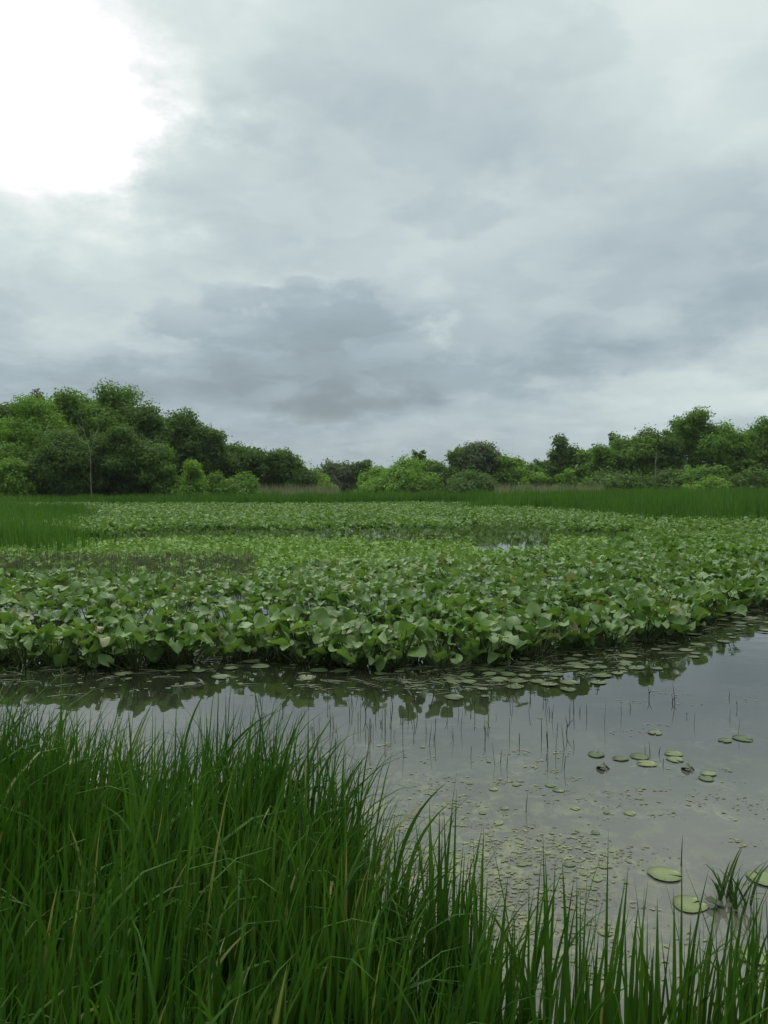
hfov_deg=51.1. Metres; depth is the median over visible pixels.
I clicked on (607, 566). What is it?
water lily plant
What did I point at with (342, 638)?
water lily plant
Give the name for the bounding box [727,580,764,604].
water lily plant
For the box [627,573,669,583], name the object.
water lily plant
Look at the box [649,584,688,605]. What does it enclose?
water lily plant
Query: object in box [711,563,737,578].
water lily plant
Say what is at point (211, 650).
water lily plant
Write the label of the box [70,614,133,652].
water lily plant
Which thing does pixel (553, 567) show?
water lily plant
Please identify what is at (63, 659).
water lily plant
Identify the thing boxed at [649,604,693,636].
water lily plant
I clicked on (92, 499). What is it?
meadow grass
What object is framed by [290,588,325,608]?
water lily plant
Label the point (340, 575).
water lily plant
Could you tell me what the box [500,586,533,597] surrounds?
water lily plant
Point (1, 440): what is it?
broadleaf tree
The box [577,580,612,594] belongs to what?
water lily plant
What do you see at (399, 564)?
water lily plant
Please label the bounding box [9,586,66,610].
water lily plant
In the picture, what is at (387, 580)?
water lily plant
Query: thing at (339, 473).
broadleaf tree
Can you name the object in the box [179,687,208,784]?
grass blade
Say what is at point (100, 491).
broadleaf tree
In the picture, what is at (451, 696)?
lily pad
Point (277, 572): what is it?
water lily plant
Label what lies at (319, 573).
water lily plant
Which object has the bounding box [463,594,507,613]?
water lily plant
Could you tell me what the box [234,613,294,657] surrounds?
water lily plant
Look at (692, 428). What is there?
broadleaf tree
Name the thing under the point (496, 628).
water lily plant
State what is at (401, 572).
water lily plant
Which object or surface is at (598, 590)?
water lily plant
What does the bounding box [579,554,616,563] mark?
water lily plant
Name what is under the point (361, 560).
water lily plant
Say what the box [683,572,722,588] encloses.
water lily plant
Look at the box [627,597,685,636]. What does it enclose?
water lily plant
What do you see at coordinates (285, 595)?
water lily plant
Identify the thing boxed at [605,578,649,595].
water lily plant
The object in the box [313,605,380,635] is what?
water lily plant
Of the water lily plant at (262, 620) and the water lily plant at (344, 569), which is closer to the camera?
the water lily plant at (262, 620)
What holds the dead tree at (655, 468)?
on the ground at (390, 975)
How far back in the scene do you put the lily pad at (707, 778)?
5.41 m
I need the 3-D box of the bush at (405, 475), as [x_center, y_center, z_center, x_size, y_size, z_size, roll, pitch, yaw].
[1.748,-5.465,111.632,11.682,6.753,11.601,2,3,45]
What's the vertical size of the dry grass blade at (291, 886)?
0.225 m
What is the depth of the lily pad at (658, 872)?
4.10 m
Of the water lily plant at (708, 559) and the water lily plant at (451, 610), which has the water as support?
the water lily plant at (451, 610)
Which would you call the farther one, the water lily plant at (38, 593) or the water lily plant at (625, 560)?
the water lily plant at (625, 560)
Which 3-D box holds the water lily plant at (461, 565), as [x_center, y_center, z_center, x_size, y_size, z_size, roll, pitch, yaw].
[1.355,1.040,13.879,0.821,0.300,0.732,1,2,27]
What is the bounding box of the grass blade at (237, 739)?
[215,710,276,786]
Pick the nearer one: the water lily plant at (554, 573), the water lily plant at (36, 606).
the water lily plant at (36, 606)
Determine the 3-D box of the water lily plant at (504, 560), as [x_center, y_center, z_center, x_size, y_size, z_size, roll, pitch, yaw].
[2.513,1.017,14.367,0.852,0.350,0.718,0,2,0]
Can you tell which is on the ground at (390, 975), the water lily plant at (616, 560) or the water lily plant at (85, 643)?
the water lily plant at (616, 560)
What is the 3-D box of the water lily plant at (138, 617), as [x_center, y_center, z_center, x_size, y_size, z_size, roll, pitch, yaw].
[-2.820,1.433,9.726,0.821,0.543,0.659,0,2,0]
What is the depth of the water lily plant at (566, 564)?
14.43 m
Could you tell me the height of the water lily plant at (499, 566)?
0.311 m
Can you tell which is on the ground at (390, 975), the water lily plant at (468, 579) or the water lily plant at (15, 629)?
the water lily plant at (468, 579)
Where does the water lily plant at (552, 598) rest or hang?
on the water
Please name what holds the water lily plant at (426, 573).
on the ground at (390, 975)
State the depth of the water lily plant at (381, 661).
8.57 m
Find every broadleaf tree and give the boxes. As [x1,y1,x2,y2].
[0,392,75,455]
[0,399,24,428]
[0,416,17,448]
[0,438,33,461]
[17,419,103,496]
[21,388,53,415]
[43,386,96,443]
[61,378,144,446]
[74,389,107,412]
[77,418,177,496]
[88,472,159,496]
[120,441,176,496]
[126,398,184,495]
[157,406,217,492]
[181,420,235,481]
[213,441,253,478]
[237,443,273,490]
[252,443,311,493]
[281,464,323,490]
[288,464,319,489]
[319,456,357,492]
[347,459,372,482]
[350,467,370,489]
[411,449,426,464]
[420,458,439,476]
[428,461,459,489]
[444,444,462,474]
[453,440,506,474]
[490,449,529,489]
[522,462,546,484]
[532,458,555,478]
[545,432,579,483]
[569,444,597,485]
[581,442,625,479]
[608,431,620,448]
[609,430,664,477]
[634,424,686,477]
[659,416,686,471]
[664,404,718,471]
[682,462,710,472]
[695,419,752,479]
[733,429,767,476]
[744,415,767,473]
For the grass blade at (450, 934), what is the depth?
2.77 m
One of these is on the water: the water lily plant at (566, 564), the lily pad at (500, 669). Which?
the lily pad at (500, 669)
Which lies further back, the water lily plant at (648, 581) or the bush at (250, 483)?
the bush at (250, 483)
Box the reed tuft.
[704,846,767,930]
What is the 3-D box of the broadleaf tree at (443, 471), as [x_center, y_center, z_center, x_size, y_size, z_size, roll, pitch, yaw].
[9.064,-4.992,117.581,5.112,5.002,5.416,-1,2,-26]
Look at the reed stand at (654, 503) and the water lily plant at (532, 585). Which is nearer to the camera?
the water lily plant at (532, 585)
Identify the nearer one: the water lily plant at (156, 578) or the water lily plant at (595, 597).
the water lily plant at (595, 597)
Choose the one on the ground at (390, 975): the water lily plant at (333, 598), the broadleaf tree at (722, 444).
the broadleaf tree at (722, 444)
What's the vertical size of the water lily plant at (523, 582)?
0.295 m
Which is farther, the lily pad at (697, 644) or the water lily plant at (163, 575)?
the water lily plant at (163, 575)
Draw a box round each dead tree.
[76,414,99,497]
[655,452,657,485]
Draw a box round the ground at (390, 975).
[267,491,494,1023]
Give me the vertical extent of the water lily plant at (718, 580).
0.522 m
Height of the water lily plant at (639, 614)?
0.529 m
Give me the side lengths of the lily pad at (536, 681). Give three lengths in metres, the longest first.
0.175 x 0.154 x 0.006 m
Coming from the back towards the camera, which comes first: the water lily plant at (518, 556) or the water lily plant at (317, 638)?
the water lily plant at (518, 556)
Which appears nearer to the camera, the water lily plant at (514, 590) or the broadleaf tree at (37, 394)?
the water lily plant at (514, 590)
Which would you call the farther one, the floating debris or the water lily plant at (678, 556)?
the water lily plant at (678, 556)
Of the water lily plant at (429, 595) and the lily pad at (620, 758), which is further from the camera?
the water lily plant at (429, 595)
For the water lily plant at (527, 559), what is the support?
on the ground at (390, 975)
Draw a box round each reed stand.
[0,497,119,553]
[523,484,767,523]
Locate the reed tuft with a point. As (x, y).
(722, 889)
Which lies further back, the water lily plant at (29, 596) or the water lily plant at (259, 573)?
the water lily plant at (259, 573)
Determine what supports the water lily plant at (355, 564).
on the ground at (390, 975)
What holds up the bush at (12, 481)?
on the ground at (390, 975)
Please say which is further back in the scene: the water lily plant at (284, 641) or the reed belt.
the reed belt
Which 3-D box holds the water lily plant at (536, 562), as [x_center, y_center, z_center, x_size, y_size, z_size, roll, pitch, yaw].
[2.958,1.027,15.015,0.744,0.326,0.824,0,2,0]
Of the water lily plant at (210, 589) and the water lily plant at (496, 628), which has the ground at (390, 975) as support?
the water lily plant at (210, 589)
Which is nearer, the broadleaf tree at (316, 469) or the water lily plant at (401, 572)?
the water lily plant at (401, 572)
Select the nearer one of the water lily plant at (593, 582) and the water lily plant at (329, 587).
the water lily plant at (329, 587)
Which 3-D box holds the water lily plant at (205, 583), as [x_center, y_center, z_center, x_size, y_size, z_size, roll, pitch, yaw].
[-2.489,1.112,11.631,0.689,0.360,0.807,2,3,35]
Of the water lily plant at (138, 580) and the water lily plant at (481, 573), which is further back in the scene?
the water lily plant at (481, 573)
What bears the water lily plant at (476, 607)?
on the water
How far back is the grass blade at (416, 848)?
3.06 m
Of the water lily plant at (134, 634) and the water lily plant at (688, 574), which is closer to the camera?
the water lily plant at (134, 634)
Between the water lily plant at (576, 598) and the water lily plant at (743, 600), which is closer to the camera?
the water lily plant at (576, 598)
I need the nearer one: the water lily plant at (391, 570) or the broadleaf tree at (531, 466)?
the water lily plant at (391, 570)
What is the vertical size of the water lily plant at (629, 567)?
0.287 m
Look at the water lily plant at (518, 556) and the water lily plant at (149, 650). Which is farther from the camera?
the water lily plant at (518, 556)
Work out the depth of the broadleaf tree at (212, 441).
78.61 m
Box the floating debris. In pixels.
[0,605,767,696]
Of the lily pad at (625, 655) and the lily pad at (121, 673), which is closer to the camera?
the lily pad at (121, 673)
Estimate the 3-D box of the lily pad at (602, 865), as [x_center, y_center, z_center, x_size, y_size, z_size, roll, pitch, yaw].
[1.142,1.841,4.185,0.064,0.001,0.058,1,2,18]
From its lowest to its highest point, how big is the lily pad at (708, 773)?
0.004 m
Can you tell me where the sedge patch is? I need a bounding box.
[0,547,256,591]
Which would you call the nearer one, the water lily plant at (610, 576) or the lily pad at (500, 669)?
the lily pad at (500, 669)
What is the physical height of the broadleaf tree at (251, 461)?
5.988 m
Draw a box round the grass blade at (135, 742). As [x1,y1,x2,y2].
[127,709,149,765]
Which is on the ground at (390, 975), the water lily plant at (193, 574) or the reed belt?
the water lily plant at (193, 574)
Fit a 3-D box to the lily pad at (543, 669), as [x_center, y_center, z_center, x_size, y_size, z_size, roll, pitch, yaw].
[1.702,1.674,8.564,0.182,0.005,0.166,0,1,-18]
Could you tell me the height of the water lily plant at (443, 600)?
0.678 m
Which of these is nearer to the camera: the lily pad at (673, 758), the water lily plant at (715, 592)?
the lily pad at (673, 758)
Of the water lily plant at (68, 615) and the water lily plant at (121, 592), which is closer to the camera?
the water lily plant at (68, 615)
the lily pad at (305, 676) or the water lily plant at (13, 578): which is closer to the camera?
the lily pad at (305, 676)
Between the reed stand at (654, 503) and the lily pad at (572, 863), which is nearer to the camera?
the lily pad at (572, 863)
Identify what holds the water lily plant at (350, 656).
on the water
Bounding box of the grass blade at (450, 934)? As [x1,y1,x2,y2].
[439,881,460,999]
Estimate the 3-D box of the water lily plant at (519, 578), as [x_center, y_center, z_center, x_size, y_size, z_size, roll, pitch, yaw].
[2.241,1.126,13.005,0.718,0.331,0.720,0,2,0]
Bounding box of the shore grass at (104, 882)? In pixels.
[0,652,767,1023]
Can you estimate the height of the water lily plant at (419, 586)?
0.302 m
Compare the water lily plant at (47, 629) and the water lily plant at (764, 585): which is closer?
the water lily plant at (47, 629)
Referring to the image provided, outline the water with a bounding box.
[0,508,767,1023]
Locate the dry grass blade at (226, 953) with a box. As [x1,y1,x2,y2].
[206,928,252,1004]
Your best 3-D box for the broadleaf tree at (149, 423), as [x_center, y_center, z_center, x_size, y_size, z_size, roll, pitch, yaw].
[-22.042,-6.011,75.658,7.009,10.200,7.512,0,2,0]
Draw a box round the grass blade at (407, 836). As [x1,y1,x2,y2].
[394,782,446,897]
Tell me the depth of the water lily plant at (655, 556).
15.70 m
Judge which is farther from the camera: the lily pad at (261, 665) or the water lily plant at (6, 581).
the water lily plant at (6, 581)
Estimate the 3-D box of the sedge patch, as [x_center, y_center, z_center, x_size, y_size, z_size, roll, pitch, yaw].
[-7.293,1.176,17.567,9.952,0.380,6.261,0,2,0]
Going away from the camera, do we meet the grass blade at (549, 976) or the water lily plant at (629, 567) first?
the grass blade at (549, 976)
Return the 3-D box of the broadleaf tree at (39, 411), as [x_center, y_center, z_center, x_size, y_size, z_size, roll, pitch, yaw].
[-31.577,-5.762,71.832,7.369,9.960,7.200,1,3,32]
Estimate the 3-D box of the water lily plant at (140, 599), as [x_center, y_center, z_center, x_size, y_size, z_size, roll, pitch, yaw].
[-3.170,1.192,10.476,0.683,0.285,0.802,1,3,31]
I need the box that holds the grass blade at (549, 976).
[545,871,554,1023]
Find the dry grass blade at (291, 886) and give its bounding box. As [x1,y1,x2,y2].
[285,867,298,922]
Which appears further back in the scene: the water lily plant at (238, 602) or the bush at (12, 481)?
the bush at (12, 481)
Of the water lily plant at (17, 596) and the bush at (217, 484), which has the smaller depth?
the water lily plant at (17, 596)
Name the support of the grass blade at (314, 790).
on the ground at (390, 975)
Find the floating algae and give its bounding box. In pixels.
[336,684,765,989]
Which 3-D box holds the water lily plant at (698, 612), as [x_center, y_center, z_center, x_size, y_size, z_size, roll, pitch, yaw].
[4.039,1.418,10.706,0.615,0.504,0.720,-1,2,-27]
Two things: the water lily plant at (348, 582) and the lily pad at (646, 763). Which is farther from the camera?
the water lily plant at (348, 582)
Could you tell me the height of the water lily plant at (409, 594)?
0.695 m
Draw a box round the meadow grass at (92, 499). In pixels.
[0,489,513,507]
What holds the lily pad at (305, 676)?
on the water
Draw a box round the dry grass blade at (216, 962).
[212,940,223,994]
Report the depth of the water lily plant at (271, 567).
13.49 m
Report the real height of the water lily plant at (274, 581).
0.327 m
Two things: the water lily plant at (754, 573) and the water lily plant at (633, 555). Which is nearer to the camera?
the water lily plant at (754, 573)
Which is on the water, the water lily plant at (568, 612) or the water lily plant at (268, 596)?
the water lily plant at (568, 612)
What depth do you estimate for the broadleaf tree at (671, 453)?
96.44 m
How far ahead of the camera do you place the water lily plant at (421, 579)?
13.13 m
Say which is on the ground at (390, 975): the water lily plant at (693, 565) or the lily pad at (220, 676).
the water lily plant at (693, 565)
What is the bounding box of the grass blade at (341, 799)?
[334,752,369,849]
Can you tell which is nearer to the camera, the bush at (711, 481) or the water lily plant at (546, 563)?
the water lily plant at (546, 563)
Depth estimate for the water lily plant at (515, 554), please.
16.39 m
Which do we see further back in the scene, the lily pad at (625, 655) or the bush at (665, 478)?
the bush at (665, 478)
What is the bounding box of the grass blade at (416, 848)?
[405,805,446,899]
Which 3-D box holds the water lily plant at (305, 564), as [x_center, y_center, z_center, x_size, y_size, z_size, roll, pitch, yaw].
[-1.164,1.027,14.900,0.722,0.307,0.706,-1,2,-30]
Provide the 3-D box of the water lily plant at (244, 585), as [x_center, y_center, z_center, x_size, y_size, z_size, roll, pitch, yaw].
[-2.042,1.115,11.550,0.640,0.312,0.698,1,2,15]
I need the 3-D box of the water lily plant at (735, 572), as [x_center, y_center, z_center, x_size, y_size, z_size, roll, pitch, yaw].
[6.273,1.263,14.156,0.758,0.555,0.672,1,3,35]
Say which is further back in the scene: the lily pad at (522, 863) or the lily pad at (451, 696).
the lily pad at (451, 696)
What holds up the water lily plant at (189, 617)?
on the water
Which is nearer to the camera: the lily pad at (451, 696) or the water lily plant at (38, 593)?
the lily pad at (451, 696)
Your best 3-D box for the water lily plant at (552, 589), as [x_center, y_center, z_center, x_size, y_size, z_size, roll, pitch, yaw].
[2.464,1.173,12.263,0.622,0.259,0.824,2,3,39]
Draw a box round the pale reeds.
[253,481,606,497]
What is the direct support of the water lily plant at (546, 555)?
on the ground at (390, 975)
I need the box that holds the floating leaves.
[0,531,622,586]
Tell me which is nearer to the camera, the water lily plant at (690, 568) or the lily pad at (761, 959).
the lily pad at (761, 959)
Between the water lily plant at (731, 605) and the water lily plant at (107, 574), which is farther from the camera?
the water lily plant at (107, 574)
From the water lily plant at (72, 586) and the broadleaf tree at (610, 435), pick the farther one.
the broadleaf tree at (610, 435)
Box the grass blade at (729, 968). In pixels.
[727,898,732,988]
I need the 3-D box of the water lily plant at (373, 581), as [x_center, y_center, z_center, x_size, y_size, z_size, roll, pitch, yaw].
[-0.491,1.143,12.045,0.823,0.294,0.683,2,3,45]
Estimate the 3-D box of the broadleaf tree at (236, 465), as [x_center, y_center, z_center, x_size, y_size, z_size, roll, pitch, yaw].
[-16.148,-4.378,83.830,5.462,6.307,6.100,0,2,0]
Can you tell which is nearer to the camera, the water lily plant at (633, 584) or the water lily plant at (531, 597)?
the water lily plant at (531, 597)
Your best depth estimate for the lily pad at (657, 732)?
6.40 m
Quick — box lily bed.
[0,500,767,648]
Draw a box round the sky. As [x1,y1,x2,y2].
[0,0,767,470]
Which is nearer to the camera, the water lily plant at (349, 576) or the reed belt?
the water lily plant at (349, 576)
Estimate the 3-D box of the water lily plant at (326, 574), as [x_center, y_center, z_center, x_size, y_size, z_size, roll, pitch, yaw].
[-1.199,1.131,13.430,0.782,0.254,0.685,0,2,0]
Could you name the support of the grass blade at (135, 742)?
in the shore grass at (104, 882)
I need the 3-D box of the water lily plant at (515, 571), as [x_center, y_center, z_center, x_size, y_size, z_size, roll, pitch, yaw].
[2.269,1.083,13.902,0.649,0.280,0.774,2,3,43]
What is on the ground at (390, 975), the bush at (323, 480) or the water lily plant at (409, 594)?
the bush at (323, 480)
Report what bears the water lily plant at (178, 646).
on the water
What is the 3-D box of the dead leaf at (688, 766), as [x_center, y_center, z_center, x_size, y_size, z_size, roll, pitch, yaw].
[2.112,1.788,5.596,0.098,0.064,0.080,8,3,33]
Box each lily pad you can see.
[115,671,132,675]
[176,664,192,669]
[184,682,196,684]
[192,669,204,671]
[211,674,230,678]
[224,666,238,668]
[242,659,259,662]
[250,664,269,667]
[298,675,315,678]
[309,668,327,671]
[334,668,350,671]
[374,672,386,674]
[444,694,463,698]
[446,679,460,683]
[460,679,476,682]
[461,673,473,675]
[478,663,492,665]
[482,672,496,674]
[490,668,504,670]
[490,676,508,681]
[494,820,502,824]
[500,672,515,675]
[505,684,523,688]
[508,678,526,682]
[516,861,527,865]
[530,679,544,682]
[535,667,551,670]
[541,682,557,685]
[545,783,555,786]
[548,672,563,675]
[560,679,578,683]
[560,687,575,690]
[563,657,577,659]
[563,861,575,866]
[567,662,581,664]
[573,665,589,667]
[588,751,604,756]
[589,680,606,683]
[592,673,611,676]
[592,876,602,881]
[597,863,609,867]
[597,928,612,935]
[613,756,628,760]
[619,654,636,656]
[619,663,631,665]
[623,811,635,814]
[629,665,644,668]
[629,753,648,758]
[636,760,656,765]
[647,866,680,880]
[648,730,661,734]
[664,750,682,755]
[666,756,683,761]
[672,895,708,912]
[679,648,693,650]
[690,643,704,645]
[698,775,713,780]
[701,771,716,774]
[718,738,731,741]
[732,735,753,741]
[739,947,765,964]
[745,869,767,885]
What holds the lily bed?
on the water
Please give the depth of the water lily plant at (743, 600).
12.31 m
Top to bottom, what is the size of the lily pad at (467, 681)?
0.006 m
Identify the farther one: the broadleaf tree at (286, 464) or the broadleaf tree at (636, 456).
the broadleaf tree at (636, 456)
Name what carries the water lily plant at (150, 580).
on the ground at (390, 975)
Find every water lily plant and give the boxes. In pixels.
[0,569,49,588]
[0,573,27,590]
[0,577,32,594]
[0,582,38,599]
[0,585,26,607]
[0,595,32,634]
[0,607,35,648]
[0,620,59,665]
[0,624,36,662]
[6,568,56,583]
[6,570,34,580]
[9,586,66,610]
[10,597,64,642]
[12,588,75,612]
[17,573,71,588]
[18,621,92,662]
[19,621,93,667]
[25,579,71,590]
[28,571,74,589]
[34,584,91,608]
[34,605,103,639]
[36,581,99,606]
[46,566,88,579]
[54,629,124,667]
[59,581,114,602]
[60,594,122,631]
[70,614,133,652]
[72,572,95,584]
[72,623,135,666]
[80,567,116,582]
[81,576,128,593]
[81,603,144,633]
[86,591,152,640]
[98,621,176,668]
[104,577,139,591]
[105,587,159,611]
[106,592,170,612]
[110,567,162,585]
[111,575,164,595]
[113,572,172,589]
[115,607,181,646]
[131,615,183,663]
[134,581,191,600]
[134,598,210,633]
[140,596,200,637]
[142,586,199,604]
[145,619,212,664]
[153,592,211,613]
[155,579,189,595]
[156,567,198,585]
[157,619,222,661]
[169,604,218,634]
[170,570,217,584]
[172,578,217,595]
[176,585,227,603]
[188,576,234,600]
[192,595,252,631]
[194,574,223,586]
[200,617,253,658]
[206,600,263,635]
[211,572,258,595]
[211,611,272,647]
[216,579,265,598]
[223,569,270,585]
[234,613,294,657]
[236,589,285,607]
[237,586,294,615]
[242,590,292,607]
[244,614,307,652]
[247,562,293,577]
[247,575,285,591]
[248,576,292,588]
[250,569,283,580]
[256,589,304,609]
[262,563,298,575]
[262,573,306,590]
[266,622,338,663]
[268,607,315,641]
[270,607,328,655]
[271,565,305,585]
[275,604,319,646]
[282,569,328,588]
[288,589,338,610]
[289,559,322,572]
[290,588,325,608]
[290,618,358,664]
[292,570,340,586]
[299,563,330,578]
[299,584,341,603]
[300,559,338,569]
[300,572,332,586]
[301,583,358,606]
[303,603,358,621]
[303,617,364,660]
[305,581,352,603]
[308,558,345,571]
[311,570,355,591]
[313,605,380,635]
[317,573,355,583]
[323,567,357,580]
[326,579,378,592]
[326,581,370,604]
[327,625,394,663]
[330,565,372,582]
[332,621,399,668]
[333,560,368,570]
[346,593,409,641]
[348,566,395,580]
[349,556,386,570]
[354,576,382,586]
[356,573,397,581]
[358,588,405,609]
[362,587,404,607]
[363,580,398,600]
[365,558,401,575]
[366,582,416,602]
[368,578,408,590]
[368,618,426,671]
[371,556,412,570]
[372,566,416,582]
[372,607,442,651]
[373,567,413,579]
[381,558,423,572]
[381,617,450,662]
[386,588,443,633]
[388,578,433,595]
[397,591,434,606]
[398,567,435,583]
[399,555,427,568]
[399,568,436,578]
[399,581,438,602]
[401,556,433,569]
[405,562,444,579]
[406,619,484,669]
[407,605,461,642]
[409,574,446,592]
[414,593,478,641]
[421,553,457,567]
[422,575,458,591]
[422,579,465,599]
[426,580,463,595]
[426,584,474,604]
[430,555,470,566]
[431,588,484,605]
[432,566,454,575]
[434,591,491,613]
[439,570,475,580]
[440,566,487,580]
[442,563,481,574]
[442,571,481,586]
[442,611,513,663]
[446,564,492,576]
[453,562,495,570]
[454,610,504,654]
[455,583,500,596]
[456,608,518,655]
[460,555,494,564]
[461,597,511,618]
[462,556,487,564]
[462,575,503,597]
[462,616,528,664]
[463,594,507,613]
[466,555,501,567]
[472,566,510,585]
[478,586,530,609]
[480,578,520,590]
[487,564,511,571]
[489,554,525,568]
[492,579,544,595]
[492,611,537,653]
[496,554,531,566]
[497,604,556,634]
[500,558,545,575]
[500,565,537,577]
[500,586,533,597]
[500,592,551,618]
[502,552,540,563]
[504,571,545,585]
[505,570,545,580]
[506,611,556,656]
[507,602,577,653]
[508,562,554,575]
[508,591,567,632]
[513,577,558,588]
[518,560,553,573]
[522,578,568,592]
[523,580,584,602]
[526,552,563,559]
[526,599,587,632]
[531,560,563,570]
[535,556,563,562]
[541,569,581,583]
[541,604,598,649]
[543,554,579,561]
[545,556,576,569]
[547,565,594,577]
[547,601,591,637]
[550,556,579,566]
[551,560,592,573]
[551,568,595,582]
[552,586,603,604]
[552,607,609,649]
[555,581,609,626]
[559,561,592,575]
[562,580,598,589]
[562,599,619,632]
[572,559,602,572]
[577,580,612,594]
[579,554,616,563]
[581,569,618,581]
[581,573,619,584]
[582,561,623,580]
[582,593,624,624]
[586,552,611,561]
[588,559,604,568]
[589,604,646,647]
[590,563,622,577]
[594,579,649,616]
[601,553,631,561]
[605,558,628,565]
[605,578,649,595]
[605,580,641,598]
[608,567,650,579]
[611,558,646,570]
[613,585,666,615]
[613,597,682,639]
[616,549,646,559]
[618,550,656,561]
[618,573,664,586]
[619,605,687,642]
[620,561,654,570]
[622,568,669,587]
[624,561,660,572]
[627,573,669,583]
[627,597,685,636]
[631,553,670,566]
[639,561,680,577]
[639,572,688,593]
[649,583,687,601]
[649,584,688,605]
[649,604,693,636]
[651,556,690,567]
[652,562,687,574]
[653,554,697,567]
[655,600,708,631]
[658,595,703,625]
[663,582,716,597]
[665,559,698,568]
[665,590,710,618]
[669,553,702,563]
[669,568,716,584]
[670,562,717,572]
[670,566,718,584]
[671,592,727,622]
[677,587,722,617]
[681,564,723,578]
[682,557,715,565]
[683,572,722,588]
[688,581,747,618]
[690,552,725,563]
[694,556,736,569]
[705,579,722,585]
[707,583,741,606]
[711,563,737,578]
[713,581,755,611]
[716,558,751,568]
[716,573,765,606]
[718,568,765,579]
[721,556,764,568]
[727,566,763,585]
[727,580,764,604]
[731,578,767,606]
[739,580,767,606]
[748,552,767,569]
[753,564,767,571]
[756,570,767,590]
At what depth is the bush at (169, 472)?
67.27 m
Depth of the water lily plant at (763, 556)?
15.40 m
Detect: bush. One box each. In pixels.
[0,453,43,497]
[149,464,184,496]
[167,457,210,497]
[200,470,244,496]
[222,471,263,496]
[295,467,338,493]
[352,463,393,492]
[360,451,447,494]
[441,465,506,494]
[516,468,558,491]
[550,467,577,489]
[575,470,605,488]
[589,466,661,491]
[646,464,686,491]
[673,463,731,487]
[682,474,734,491]
[717,461,767,489]
[753,466,767,490]
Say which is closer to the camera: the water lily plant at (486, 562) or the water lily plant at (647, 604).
the water lily plant at (647, 604)
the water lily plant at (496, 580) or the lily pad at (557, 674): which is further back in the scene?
the water lily plant at (496, 580)
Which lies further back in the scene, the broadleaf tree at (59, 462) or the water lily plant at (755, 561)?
the broadleaf tree at (59, 462)
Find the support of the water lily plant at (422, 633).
on the water
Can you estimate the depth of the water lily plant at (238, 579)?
12.23 m
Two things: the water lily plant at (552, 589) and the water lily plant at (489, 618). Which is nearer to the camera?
the water lily plant at (489, 618)
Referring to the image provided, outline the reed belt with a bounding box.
[0,483,767,511]
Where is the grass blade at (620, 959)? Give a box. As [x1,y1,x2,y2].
[614,871,627,1023]
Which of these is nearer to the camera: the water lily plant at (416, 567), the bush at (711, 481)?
the water lily plant at (416, 567)
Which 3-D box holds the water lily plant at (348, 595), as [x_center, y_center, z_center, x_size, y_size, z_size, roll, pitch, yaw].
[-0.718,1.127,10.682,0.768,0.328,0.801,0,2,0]
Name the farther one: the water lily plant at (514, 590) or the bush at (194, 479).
the bush at (194, 479)
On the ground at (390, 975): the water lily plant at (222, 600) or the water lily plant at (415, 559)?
the water lily plant at (415, 559)
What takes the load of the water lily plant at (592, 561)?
on the ground at (390, 975)
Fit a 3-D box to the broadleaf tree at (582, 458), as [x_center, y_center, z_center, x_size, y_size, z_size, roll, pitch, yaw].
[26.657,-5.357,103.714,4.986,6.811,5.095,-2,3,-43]
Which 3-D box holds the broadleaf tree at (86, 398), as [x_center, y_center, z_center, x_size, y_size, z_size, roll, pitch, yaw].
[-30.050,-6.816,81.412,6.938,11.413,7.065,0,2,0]
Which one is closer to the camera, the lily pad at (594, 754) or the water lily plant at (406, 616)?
the lily pad at (594, 754)
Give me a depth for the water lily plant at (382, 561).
14.54 m
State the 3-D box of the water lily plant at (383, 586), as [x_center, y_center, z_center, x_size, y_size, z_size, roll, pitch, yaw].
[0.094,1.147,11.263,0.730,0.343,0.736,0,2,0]
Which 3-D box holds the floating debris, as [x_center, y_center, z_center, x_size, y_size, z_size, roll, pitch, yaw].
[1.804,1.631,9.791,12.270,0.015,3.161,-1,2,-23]
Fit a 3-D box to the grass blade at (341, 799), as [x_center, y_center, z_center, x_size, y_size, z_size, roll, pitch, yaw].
[-0.137,1.246,3.467,0.160,0.414,0.007,-1,2,-14]
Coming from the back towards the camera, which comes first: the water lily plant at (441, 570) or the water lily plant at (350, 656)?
the water lily plant at (441, 570)
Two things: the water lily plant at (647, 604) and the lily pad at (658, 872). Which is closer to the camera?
the lily pad at (658, 872)
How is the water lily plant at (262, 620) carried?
on the water
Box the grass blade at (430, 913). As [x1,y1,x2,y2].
[424,860,434,983]
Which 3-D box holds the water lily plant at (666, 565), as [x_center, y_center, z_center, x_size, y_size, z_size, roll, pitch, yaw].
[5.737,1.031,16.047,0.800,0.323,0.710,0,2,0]
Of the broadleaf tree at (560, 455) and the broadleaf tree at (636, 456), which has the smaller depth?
the broadleaf tree at (636, 456)
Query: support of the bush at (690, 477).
on the ground at (390, 975)
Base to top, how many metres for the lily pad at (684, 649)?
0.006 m
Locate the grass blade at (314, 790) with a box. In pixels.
[310,742,341,824]
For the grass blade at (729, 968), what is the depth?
2.57 m
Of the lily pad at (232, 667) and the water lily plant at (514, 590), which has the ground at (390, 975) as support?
the water lily plant at (514, 590)
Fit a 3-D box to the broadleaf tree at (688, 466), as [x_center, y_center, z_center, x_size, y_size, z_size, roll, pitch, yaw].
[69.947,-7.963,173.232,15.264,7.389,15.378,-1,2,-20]
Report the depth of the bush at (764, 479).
85.13 m
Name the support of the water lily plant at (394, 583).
on the ground at (390, 975)
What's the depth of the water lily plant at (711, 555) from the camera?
15.91 m
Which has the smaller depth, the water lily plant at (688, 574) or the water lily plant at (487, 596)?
the water lily plant at (487, 596)
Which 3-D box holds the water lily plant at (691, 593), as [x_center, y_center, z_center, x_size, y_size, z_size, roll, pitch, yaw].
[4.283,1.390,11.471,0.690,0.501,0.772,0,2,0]
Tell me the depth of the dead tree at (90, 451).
63.86 m

